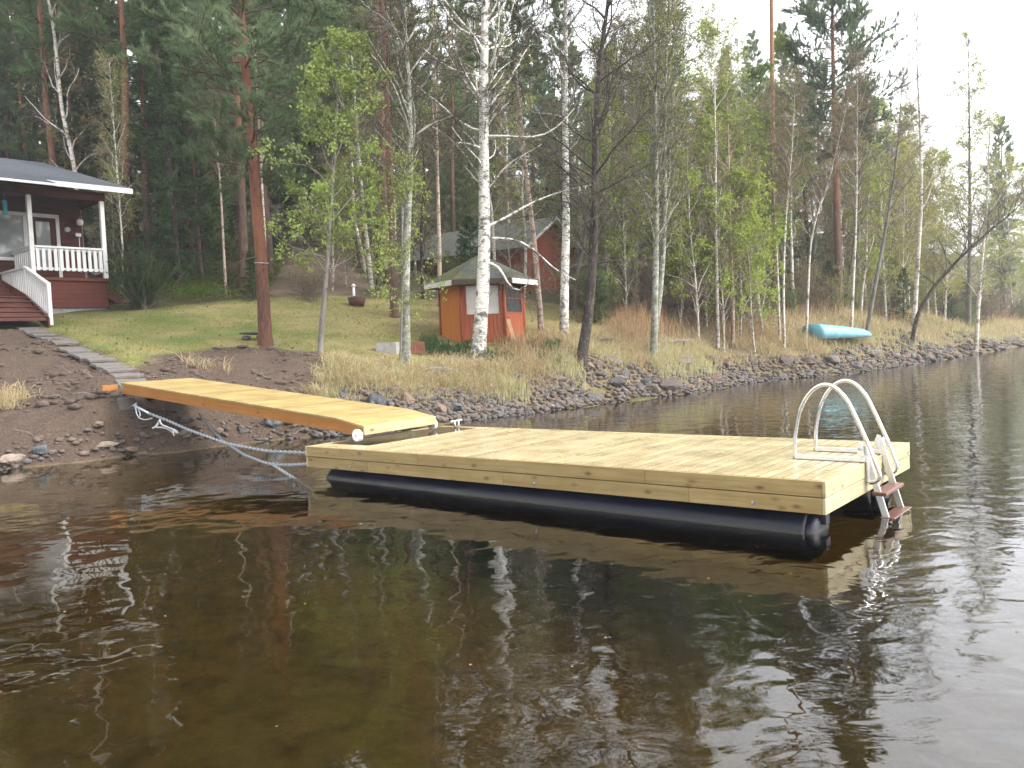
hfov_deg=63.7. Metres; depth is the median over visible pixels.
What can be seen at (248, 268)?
young spruce
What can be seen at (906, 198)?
birch tree
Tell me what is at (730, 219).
birch tree
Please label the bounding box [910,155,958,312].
birch tree
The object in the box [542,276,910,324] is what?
brown undergrowth
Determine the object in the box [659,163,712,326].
birch sapling
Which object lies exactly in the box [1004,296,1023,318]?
shrub
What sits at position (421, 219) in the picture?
alder tree
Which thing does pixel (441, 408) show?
stone
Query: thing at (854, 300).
shrub
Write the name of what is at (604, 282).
shrub
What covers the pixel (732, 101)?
birch tree
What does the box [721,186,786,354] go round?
birch sapling
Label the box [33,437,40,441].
stone
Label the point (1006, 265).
birch tree
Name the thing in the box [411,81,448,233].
pine tree
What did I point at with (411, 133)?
alder tree
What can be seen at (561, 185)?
birch tree
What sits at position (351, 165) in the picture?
birch tree
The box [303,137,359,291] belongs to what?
birch sapling
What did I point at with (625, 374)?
stone
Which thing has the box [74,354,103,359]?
paving slab
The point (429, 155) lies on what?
pine tree
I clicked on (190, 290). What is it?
bilberry undergrowth
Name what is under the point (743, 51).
birch tree
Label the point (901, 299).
young spruce
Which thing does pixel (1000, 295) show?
shrub
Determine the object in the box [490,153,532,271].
alder tree
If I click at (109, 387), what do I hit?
timber block
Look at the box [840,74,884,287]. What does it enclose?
pine tree
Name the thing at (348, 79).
aspen tree
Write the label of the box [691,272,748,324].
shrub
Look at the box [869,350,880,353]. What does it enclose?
stone
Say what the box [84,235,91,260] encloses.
young spruce
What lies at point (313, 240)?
shrub
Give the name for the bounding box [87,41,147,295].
birch tree
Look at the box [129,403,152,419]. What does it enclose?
ground anchor
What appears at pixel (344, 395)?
stone
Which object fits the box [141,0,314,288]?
pine tree
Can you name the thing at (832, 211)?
birch tree
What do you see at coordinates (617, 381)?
stone
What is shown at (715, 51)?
birch tree
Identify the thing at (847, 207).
birch tree
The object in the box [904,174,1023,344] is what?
alder tree
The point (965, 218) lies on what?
birch tree
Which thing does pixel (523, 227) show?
birch tree
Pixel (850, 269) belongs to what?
alder tree
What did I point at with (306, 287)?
shrub
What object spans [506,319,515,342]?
plank
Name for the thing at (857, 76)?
birch tree
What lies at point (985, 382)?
lake water
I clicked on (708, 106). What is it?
birch sapling
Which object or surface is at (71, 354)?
paving slab
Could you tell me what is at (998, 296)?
shrub
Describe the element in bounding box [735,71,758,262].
pine tree
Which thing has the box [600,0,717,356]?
birch tree
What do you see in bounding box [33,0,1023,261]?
sky
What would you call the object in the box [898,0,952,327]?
birch tree
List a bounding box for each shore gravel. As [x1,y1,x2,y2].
[0,329,1023,470]
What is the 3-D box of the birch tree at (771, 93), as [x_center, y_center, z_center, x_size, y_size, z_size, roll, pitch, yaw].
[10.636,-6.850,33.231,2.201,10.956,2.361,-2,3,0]
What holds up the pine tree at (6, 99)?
on the ground at (372, 653)
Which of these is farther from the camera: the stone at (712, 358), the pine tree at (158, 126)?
the pine tree at (158, 126)
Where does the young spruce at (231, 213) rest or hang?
on the ground at (372, 653)
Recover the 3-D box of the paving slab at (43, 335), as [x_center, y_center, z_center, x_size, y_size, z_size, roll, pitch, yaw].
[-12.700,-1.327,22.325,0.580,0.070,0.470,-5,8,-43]
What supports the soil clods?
on the ground at (372, 653)
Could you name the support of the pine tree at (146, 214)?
on the ground at (372, 653)
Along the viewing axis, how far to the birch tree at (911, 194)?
61.17 m
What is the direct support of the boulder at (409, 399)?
on the ground at (372, 653)
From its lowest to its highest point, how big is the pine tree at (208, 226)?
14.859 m
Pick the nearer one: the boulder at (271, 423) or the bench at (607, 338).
the boulder at (271, 423)
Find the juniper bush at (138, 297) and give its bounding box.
[105,237,199,309]
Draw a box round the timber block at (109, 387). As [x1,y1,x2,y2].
[101,385,117,390]
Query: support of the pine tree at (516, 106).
on the ground at (372, 653)
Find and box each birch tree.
[14,0,116,277]
[80,4,116,247]
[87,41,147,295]
[187,65,240,295]
[208,8,272,192]
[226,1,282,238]
[316,0,371,273]
[326,0,397,291]
[361,6,418,257]
[366,0,611,360]
[385,3,439,258]
[398,116,430,245]
[399,94,429,206]
[411,0,470,306]
[444,0,525,260]
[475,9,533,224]
[489,23,559,296]
[500,0,620,336]
[545,132,579,234]
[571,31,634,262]
[571,85,612,261]
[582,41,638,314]
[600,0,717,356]
[602,9,635,243]
[603,0,715,346]
[604,0,651,249]
[609,34,648,233]
[624,6,696,310]
[629,80,652,267]
[633,2,704,226]
[634,0,701,315]
[674,40,700,237]
[679,14,757,291]
[686,42,774,346]
[690,0,730,235]
[691,10,758,350]
[700,81,745,271]
[701,13,751,244]
[723,33,782,297]
[733,56,795,299]
[751,28,826,302]
[754,78,802,340]
[754,101,801,273]
[760,59,820,349]
[785,160,806,276]
[788,81,864,339]
[795,72,832,288]
[812,71,863,266]
[817,99,878,276]
[819,108,842,270]
[820,158,854,278]
[823,113,858,268]
[828,45,888,326]
[828,128,893,313]
[829,38,889,294]
[829,93,916,319]
[839,136,896,301]
[840,94,900,313]
[841,114,853,286]
[845,98,899,293]
[865,99,935,303]
[872,179,900,306]
[876,140,944,316]
[877,120,928,306]
[884,159,926,304]
[893,160,929,291]
[897,147,934,281]
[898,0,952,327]
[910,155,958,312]
[912,113,940,246]
[913,145,967,313]
[921,153,989,320]
[929,146,964,273]
[931,27,1010,326]
[945,105,1023,353]
[957,160,977,283]
[966,171,1002,294]
[978,150,1023,316]
[990,160,1023,300]
[993,219,1013,302]
[1004,204,1023,304]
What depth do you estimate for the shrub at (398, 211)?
60.17 m
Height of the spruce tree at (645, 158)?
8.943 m
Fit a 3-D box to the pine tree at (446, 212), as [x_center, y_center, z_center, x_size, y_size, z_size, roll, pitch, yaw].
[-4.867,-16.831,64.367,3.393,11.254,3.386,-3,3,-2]
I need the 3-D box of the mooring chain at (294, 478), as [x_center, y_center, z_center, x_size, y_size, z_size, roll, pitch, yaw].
[-3.136,1.383,11.818,0.073,0.340,1.723,-5,4,-36]
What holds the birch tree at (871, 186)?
on the ground at (372, 653)
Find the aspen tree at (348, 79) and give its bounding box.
[246,26,393,352]
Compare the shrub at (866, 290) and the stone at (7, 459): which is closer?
the stone at (7, 459)
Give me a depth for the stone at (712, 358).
28.62 m
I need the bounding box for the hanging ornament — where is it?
[2,200,7,214]
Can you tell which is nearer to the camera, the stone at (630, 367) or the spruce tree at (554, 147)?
the stone at (630, 367)
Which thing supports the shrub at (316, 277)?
on the ground at (372, 653)
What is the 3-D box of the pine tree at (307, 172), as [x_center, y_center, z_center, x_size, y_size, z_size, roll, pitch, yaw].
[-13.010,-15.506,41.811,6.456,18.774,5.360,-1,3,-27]
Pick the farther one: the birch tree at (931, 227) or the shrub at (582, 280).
the birch tree at (931, 227)
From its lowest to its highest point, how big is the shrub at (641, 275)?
3.547 m
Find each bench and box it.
[239,331,257,339]
[578,337,613,343]
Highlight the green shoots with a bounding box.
[306,310,1023,405]
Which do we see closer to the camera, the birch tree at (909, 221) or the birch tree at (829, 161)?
the birch tree at (909, 221)
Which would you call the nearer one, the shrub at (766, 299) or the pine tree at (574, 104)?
the shrub at (766, 299)
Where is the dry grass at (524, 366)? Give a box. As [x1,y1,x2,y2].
[0,298,1023,411]
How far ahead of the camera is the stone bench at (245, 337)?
23.46 m
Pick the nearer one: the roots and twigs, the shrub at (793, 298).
the roots and twigs
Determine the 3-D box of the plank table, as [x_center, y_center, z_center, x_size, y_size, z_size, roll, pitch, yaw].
[5.470,-1.158,28.608,1.316,0.780,0.692,-4,3,-28]
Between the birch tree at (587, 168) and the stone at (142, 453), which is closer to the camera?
the stone at (142, 453)
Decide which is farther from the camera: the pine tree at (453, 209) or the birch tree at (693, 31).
the pine tree at (453, 209)
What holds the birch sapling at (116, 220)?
on the ground at (372, 653)
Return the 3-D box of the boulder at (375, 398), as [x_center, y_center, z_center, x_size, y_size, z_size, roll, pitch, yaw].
[-3.019,0.438,18.338,0.424,0.484,0.668,-2,3,15]
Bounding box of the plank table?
[659,339,689,345]
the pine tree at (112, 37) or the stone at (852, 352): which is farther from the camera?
the pine tree at (112, 37)
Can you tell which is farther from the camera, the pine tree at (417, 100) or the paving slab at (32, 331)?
the pine tree at (417, 100)
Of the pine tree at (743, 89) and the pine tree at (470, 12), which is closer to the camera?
the pine tree at (743, 89)
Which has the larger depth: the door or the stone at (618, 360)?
the door
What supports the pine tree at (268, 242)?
on the ground at (372, 653)
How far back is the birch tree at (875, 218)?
53.02 m
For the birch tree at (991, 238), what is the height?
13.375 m
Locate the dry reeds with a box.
[489,291,1022,360]
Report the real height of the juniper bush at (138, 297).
2.489 m
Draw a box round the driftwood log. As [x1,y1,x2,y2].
[428,367,455,372]
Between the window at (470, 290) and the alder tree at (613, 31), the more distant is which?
the alder tree at (613, 31)
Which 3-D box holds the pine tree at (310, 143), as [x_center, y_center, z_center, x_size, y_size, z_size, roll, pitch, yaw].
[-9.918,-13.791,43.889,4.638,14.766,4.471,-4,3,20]
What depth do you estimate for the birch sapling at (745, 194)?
32.05 m
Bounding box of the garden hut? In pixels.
[424,251,537,343]
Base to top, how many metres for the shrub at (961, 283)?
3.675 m
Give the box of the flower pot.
[347,296,365,306]
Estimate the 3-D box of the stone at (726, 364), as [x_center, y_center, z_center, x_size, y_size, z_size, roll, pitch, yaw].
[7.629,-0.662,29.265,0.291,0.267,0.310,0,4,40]
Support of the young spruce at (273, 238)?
on the ground at (372, 653)
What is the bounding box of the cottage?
[0,158,132,327]
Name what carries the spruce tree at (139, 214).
on the ground at (372, 653)
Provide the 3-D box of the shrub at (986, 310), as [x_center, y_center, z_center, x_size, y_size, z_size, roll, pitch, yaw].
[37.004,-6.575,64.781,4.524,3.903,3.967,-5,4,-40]
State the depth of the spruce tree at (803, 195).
51.84 m
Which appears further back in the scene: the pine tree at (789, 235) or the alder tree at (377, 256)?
the pine tree at (789, 235)
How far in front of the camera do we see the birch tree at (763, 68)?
36.34 m
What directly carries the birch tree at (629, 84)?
on the ground at (372, 653)
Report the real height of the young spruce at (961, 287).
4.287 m
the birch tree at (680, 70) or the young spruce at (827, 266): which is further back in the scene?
the young spruce at (827, 266)
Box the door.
[32,217,58,276]
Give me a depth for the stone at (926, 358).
38.74 m
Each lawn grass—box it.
[31,295,612,367]
[69,295,581,362]
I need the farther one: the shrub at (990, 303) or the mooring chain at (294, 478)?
the shrub at (990, 303)
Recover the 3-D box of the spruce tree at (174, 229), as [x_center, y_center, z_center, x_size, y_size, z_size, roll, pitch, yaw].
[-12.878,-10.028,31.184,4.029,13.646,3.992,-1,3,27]
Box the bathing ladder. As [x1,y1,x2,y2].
[793,379,911,539]
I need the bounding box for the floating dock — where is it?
[305,419,909,561]
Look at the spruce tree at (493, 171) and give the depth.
63.53 m
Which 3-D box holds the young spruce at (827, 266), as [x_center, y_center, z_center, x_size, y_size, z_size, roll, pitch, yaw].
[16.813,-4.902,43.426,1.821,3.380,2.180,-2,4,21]
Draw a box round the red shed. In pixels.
[569,263,606,301]
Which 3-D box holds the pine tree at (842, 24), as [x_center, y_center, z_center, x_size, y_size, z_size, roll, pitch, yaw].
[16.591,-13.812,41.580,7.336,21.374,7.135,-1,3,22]
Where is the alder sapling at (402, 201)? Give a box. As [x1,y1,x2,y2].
[361,146,449,360]
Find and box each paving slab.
[15,327,42,329]
[22,329,48,334]
[29,333,57,336]
[36,336,65,339]
[44,338,71,340]
[50,339,79,345]
[57,346,84,351]
[62,348,92,353]
[68,352,99,356]
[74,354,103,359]
[85,357,116,362]
[90,362,123,367]
[96,365,130,369]
[103,368,136,372]
[109,372,143,377]
[115,378,146,384]
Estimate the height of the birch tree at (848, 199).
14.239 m
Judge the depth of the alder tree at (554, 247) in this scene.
32.48 m
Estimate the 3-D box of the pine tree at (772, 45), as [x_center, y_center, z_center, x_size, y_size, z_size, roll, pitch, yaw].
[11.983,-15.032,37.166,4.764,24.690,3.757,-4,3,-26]
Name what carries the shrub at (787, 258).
on the ground at (372, 653)
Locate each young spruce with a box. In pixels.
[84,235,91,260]
[219,189,252,224]
[224,219,234,241]
[239,250,271,300]
[270,218,281,246]
[277,189,307,238]
[436,213,478,318]
[578,258,613,324]
[765,255,782,308]
[817,260,835,306]
[833,269,858,312]
[887,266,920,325]
[940,288,962,321]
[954,278,986,325]
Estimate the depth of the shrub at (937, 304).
62.76 m
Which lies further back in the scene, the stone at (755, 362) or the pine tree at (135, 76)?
the pine tree at (135, 76)
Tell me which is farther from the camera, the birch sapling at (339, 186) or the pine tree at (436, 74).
the pine tree at (436, 74)
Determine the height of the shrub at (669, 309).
3.574 m
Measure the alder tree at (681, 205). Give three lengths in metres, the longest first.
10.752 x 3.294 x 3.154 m
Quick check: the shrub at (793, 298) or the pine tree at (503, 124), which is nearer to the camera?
the shrub at (793, 298)
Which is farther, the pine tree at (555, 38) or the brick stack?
the pine tree at (555, 38)
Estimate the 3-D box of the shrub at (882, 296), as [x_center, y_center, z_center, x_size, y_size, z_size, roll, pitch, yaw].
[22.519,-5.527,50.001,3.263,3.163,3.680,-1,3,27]
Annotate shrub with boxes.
[206,251,237,281]
[272,256,331,296]
[279,262,333,301]
[304,223,321,246]
[352,224,419,275]
[378,167,426,235]
[415,214,450,234]
[429,249,462,273]
[503,173,538,214]
[553,248,631,302]
[569,259,629,319]
[570,251,624,308]
[581,254,686,322]
[587,246,682,307]
[624,251,708,322]
[641,268,696,319]
[675,263,725,321]
[687,255,749,321]
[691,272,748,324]
[720,264,772,324]
[744,274,786,321]
[759,245,795,279]
[760,256,815,293]
[769,269,790,295]
[780,283,805,315]
[785,259,842,313]
[785,261,842,304]
[788,271,828,307]
[789,252,833,295]
[800,260,888,312]
[817,250,923,317]
[844,279,889,305]
[844,289,864,308]
[863,275,908,317]
[890,278,950,312]
[910,286,959,316]
[929,277,972,320]
[948,299,975,325]
[950,270,974,295]
[957,276,998,316]
[971,281,1013,321]
[971,286,1000,315]
[972,277,1013,310]
[981,286,1008,310]
[990,282,1022,319]
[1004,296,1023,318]
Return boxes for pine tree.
[0,0,73,162]
[0,0,98,226]
[0,0,107,170]
[0,2,61,158]
[0,4,38,157]
[8,0,137,247]
[10,0,111,234]
[44,0,187,274]
[59,0,138,269]
[69,0,191,266]
[77,1,153,254]
[90,0,221,245]
[118,0,357,346]
[128,0,221,260]
[129,55,179,242]
[139,2,224,271]
[141,0,248,281]
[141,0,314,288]
[183,0,339,280]
[189,0,282,228]
[198,4,319,266]
[203,8,316,227]
[229,65,283,205]
[235,2,291,213]
[278,1,343,239]
[282,0,328,239]
[286,55,319,220]
[290,1,367,257]
[296,91,360,218]
[307,0,401,268]
[312,0,446,317]
[319,0,440,283]
[327,59,399,251]
[329,1,405,260]
[367,0,431,243]
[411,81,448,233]
[417,97,445,214]
[422,26,443,148]
[424,0,479,231]
[426,64,478,232]
[432,23,504,226]
[433,138,463,224]
[434,51,477,230]
[438,0,585,330]
[439,59,478,230]
[463,5,493,185]
[469,4,501,126]
[471,1,526,223]
[473,103,512,210]
[489,69,516,176]
[494,16,554,217]
[496,39,527,204]
[518,54,539,177]
[518,70,581,235]
[531,0,591,157]
[545,96,579,215]
[550,43,593,259]
[579,98,629,256]
[642,0,691,128]
[717,44,737,97]
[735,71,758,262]
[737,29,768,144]
[740,0,788,317]
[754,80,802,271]
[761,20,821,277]
[775,0,921,311]
[779,163,811,266]
[797,90,826,256]
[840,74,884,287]
[975,188,1006,268]
[976,115,1023,305]
[976,172,1020,308]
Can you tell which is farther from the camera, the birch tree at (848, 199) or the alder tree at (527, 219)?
the alder tree at (527, 219)
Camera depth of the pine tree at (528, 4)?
27.11 m
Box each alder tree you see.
[330,0,432,290]
[331,0,513,362]
[365,69,443,275]
[370,24,453,298]
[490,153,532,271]
[491,101,516,203]
[495,93,516,211]
[505,0,685,367]
[517,131,545,220]
[531,100,589,309]
[542,92,624,314]
[577,5,659,305]
[591,67,644,291]
[623,48,687,255]
[657,88,713,301]
[669,96,713,272]
[677,104,733,278]
[778,34,854,279]
[785,140,831,277]
[795,151,851,286]
[816,86,894,308]
[852,56,933,341]
[865,115,918,312]
[867,168,900,291]
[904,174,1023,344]
[925,211,958,315]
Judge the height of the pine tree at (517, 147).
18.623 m
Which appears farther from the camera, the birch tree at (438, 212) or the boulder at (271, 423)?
the birch tree at (438, 212)
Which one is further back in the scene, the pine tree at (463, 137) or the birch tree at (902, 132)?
the pine tree at (463, 137)
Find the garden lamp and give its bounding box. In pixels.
[351,284,355,295]
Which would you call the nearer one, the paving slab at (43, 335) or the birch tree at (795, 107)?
the paving slab at (43, 335)
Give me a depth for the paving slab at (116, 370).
17.47 m
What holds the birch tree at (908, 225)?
on the ground at (372, 653)
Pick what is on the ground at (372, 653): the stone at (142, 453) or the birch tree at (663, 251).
the birch tree at (663, 251)
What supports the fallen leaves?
on the ground at (372, 653)
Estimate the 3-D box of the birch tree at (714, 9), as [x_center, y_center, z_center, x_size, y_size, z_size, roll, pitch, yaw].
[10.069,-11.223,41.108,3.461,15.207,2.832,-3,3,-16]
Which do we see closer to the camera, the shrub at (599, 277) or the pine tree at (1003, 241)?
the shrub at (599, 277)
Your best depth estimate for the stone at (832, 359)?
32.45 m
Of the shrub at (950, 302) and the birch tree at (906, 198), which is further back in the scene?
the shrub at (950, 302)
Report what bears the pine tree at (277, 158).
on the ground at (372, 653)
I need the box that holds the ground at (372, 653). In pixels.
[0,175,1023,767]
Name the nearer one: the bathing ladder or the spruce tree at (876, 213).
the bathing ladder
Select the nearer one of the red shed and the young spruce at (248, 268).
the young spruce at (248, 268)
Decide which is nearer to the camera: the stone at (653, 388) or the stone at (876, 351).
the stone at (653, 388)
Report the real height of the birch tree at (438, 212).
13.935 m
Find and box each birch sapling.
[86,137,138,272]
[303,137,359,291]
[311,149,363,286]
[350,161,388,287]
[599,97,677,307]
[599,134,652,317]
[644,115,736,341]
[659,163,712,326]
[667,63,760,330]
[683,160,754,351]
[706,132,778,335]
[713,76,794,330]
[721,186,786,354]
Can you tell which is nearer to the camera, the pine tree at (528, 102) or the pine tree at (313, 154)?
the pine tree at (313, 154)
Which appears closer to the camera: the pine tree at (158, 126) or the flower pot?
the flower pot
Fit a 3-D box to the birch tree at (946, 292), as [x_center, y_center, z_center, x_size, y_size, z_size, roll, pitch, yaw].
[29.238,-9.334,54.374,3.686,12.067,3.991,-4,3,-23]
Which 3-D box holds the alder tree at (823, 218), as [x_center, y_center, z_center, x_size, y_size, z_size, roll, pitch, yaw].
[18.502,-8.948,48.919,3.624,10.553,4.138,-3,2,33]
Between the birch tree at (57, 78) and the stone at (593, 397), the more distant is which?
the birch tree at (57, 78)
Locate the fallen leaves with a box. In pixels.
[0,292,594,361]
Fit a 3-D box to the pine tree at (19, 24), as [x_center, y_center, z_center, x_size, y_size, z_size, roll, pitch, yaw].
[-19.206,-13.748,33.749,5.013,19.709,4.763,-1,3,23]
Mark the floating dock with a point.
(771, 497)
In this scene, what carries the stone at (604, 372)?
on the ground at (372, 653)
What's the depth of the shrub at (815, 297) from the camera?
39.85 m
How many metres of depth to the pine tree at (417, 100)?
51.70 m
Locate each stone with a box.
[0,454,25,464]
[32,445,47,454]
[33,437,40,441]
[93,421,103,426]
[96,441,118,447]
[109,447,115,451]
[125,446,138,453]
[136,452,149,454]
[179,429,191,435]
[181,417,189,421]
[213,427,223,433]
[239,428,248,432]
[339,386,348,394]
[339,392,349,397]
[422,409,430,414]
[435,405,446,412]
[512,373,524,378]
[547,404,554,408]
[551,375,566,381]
[586,392,599,401]
[595,360,602,366]
[599,369,606,376]
[604,356,621,365]
[608,377,625,386]
[620,370,628,376]
[621,387,629,394]
[626,364,633,369]
[640,377,649,384]
[644,383,661,394]
[659,379,683,392]
[674,359,683,366]
[678,356,692,363]
[705,355,716,363]
[711,375,720,380]
[723,362,730,367]
[749,359,757,364]
[761,373,771,378]
[777,373,787,377]
[778,354,792,365]
[801,354,815,364]
[824,355,839,363]
[847,349,854,355]
[852,364,861,368]
[861,343,869,349]
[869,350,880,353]
[901,353,910,358]
[922,356,930,360]
[967,350,975,354]
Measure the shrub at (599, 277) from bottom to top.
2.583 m
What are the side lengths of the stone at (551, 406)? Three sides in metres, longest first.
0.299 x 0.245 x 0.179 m
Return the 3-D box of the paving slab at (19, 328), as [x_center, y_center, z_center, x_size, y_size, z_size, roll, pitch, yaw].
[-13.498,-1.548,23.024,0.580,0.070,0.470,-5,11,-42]
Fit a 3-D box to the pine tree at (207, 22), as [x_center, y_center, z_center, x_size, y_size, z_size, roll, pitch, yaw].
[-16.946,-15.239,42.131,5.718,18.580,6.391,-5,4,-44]
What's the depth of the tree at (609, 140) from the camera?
31.91 m
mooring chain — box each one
[133,405,305,454]
[198,413,306,466]
[270,463,315,499]
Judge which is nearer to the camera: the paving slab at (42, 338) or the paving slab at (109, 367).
the paving slab at (109, 367)
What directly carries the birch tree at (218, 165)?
on the ground at (372, 653)
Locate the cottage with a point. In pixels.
(43, 267)
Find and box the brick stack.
[411,342,424,353]
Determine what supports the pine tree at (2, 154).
on the ground at (372, 653)
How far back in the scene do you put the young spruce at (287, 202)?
52.08 m
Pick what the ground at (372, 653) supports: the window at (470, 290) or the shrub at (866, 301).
the shrub at (866, 301)
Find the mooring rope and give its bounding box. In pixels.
[152,419,178,435]
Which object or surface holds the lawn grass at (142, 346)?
on the ground at (372, 653)
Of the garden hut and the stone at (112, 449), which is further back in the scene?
the garden hut
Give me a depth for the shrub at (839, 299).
40.53 m
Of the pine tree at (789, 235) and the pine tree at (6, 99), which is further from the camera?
the pine tree at (789, 235)
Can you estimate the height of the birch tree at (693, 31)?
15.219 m
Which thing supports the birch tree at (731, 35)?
on the ground at (372, 653)
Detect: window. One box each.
[0,214,26,256]
[464,283,499,315]
[505,283,521,312]
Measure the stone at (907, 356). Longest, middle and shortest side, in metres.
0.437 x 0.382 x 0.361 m
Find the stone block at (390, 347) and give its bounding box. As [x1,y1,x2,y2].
[376,342,399,353]
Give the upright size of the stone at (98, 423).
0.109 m
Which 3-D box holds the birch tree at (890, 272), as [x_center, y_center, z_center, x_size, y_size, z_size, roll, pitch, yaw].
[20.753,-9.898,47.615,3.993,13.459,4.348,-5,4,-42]
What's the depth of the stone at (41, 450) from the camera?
14.40 m
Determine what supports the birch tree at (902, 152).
on the ground at (372, 653)
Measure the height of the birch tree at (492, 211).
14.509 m
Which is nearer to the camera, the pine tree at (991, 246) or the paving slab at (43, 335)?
the paving slab at (43, 335)
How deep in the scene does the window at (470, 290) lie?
24.98 m
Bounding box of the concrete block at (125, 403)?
[117,397,134,409]
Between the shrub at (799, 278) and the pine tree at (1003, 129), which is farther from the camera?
the pine tree at (1003, 129)
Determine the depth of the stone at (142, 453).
15.21 m
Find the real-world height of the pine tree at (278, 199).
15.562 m
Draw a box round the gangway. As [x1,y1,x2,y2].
[119,378,437,441]
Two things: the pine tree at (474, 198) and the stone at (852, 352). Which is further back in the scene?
the pine tree at (474, 198)
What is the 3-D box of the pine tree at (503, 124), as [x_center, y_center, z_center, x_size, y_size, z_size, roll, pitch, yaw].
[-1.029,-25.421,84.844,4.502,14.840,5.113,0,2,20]
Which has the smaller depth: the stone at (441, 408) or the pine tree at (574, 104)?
the stone at (441, 408)
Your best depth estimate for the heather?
23.69 m
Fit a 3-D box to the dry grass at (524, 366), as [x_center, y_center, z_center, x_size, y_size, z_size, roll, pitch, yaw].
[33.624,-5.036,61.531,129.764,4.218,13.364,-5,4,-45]
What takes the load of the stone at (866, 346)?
on the ground at (372, 653)
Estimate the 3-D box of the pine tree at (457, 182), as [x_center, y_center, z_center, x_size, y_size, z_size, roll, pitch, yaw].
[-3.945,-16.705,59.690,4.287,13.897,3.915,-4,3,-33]
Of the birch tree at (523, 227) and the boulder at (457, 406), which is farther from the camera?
the birch tree at (523, 227)
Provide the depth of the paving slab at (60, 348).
20.79 m
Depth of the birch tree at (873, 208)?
49.10 m
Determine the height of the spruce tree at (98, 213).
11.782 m
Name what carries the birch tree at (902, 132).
on the ground at (372, 653)
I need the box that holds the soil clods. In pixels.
[0,329,320,448]
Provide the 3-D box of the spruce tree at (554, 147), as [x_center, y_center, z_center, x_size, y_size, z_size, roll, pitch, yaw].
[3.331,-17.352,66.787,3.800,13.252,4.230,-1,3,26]
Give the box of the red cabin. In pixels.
[398,216,587,290]
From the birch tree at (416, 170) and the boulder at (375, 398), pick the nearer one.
the boulder at (375, 398)
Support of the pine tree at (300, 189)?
on the ground at (372, 653)
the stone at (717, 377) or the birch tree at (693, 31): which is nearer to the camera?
the stone at (717, 377)
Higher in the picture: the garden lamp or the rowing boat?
the garden lamp
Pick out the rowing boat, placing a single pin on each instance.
(821, 330)
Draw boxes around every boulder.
[262,418,281,427]
[365,393,386,405]
[402,392,414,404]
[452,402,461,409]
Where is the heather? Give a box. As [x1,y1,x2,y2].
[417,332,560,364]
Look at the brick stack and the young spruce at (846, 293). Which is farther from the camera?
the young spruce at (846, 293)
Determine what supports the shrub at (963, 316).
on the ground at (372, 653)
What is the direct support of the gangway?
on the floating dock
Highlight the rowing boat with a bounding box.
[802,324,871,338]
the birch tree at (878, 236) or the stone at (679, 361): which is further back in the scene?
the birch tree at (878, 236)
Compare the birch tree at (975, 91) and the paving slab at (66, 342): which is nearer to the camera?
the paving slab at (66, 342)
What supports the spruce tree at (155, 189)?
on the ground at (372, 653)
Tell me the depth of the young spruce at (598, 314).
29.57 m
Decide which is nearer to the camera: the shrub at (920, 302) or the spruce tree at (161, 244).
the spruce tree at (161, 244)
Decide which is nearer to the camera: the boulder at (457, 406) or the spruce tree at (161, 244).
the boulder at (457, 406)
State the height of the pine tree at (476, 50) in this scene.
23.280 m
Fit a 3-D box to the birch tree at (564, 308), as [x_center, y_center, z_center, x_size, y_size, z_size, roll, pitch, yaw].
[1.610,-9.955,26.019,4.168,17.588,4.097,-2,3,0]
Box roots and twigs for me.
[2,329,303,435]
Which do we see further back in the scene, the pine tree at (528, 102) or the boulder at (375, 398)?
the pine tree at (528, 102)
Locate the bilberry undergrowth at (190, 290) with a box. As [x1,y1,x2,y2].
[84,207,894,318]
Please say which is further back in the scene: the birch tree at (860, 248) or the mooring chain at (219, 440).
the birch tree at (860, 248)
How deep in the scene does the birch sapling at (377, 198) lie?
33.97 m
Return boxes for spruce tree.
[84,71,132,236]
[92,0,179,262]
[105,0,242,288]
[131,48,162,247]
[142,105,210,247]
[165,23,237,278]
[304,0,360,250]
[471,74,505,227]
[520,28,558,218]
[542,88,574,226]
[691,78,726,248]
[781,50,834,282]
[819,148,832,272]
[869,149,902,305]
[1016,182,1023,283]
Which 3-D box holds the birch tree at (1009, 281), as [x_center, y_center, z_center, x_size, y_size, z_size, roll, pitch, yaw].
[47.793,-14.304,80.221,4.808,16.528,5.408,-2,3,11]
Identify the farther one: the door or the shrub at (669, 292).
the shrub at (669, 292)
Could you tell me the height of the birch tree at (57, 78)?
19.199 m
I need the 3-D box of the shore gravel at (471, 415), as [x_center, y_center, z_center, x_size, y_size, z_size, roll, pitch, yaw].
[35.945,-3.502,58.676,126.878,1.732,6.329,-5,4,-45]
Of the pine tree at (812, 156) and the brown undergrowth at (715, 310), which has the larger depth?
the pine tree at (812, 156)
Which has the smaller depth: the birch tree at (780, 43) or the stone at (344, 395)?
the stone at (344, 395)
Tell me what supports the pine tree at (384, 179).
on the ground at (372, 653)

